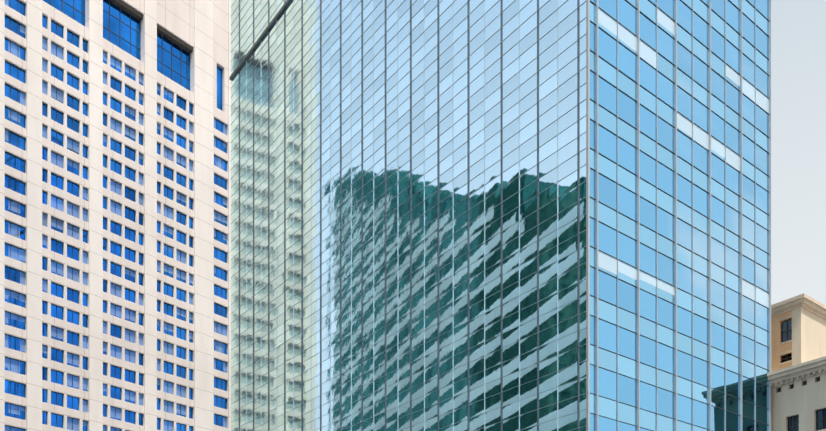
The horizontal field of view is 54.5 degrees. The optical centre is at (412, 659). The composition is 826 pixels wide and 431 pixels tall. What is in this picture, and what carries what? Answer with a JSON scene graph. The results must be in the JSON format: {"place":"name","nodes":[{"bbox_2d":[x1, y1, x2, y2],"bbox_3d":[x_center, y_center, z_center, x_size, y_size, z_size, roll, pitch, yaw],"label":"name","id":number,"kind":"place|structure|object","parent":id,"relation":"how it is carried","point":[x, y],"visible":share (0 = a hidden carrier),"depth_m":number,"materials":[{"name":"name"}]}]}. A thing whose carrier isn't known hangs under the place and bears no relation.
{"place":"outdoors","nodes":[
{"label":"outdoors","id":0,"kind":"place"},
{"bbox_2d":[0,0,230,430],"bbox_3d":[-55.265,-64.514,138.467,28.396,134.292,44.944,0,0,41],"label":"hotel tower","id":1,"kind":"structure","parent":0,"point":[115,215],"depth_m":126.99,"materials":[{"name":"concrete"}]},
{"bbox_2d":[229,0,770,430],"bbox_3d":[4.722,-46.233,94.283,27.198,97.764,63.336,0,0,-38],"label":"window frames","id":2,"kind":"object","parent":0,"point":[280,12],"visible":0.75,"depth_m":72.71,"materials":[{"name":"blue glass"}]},
{"bbox_2d":[767,293,825,430],"bbox_3d":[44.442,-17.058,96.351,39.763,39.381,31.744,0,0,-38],"label":"stone building","id":3,"kind":"structure","parent":0,"point":[796,375],"depth_m":77.74,"materials":[{"name":"stone"}]},
{"bbox_2d":[771,0,825,304],"label":"sky","id":4,"kind":"structure","parent":0,"point":[798,27],"materials":[{"name":"white"}]},
{"label":"ground","id":5,"kind":"structure","parent":0,"visible":0},
{"bbox_2d":[231,0,768,430],"bbox_3d":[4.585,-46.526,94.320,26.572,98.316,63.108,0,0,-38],"label":"glass tower","id":6,"kind":"structure","parent":5,"relation":"on","point":[424,25],"depth_m":73.23,"materials":[{"name":"blue glass"}]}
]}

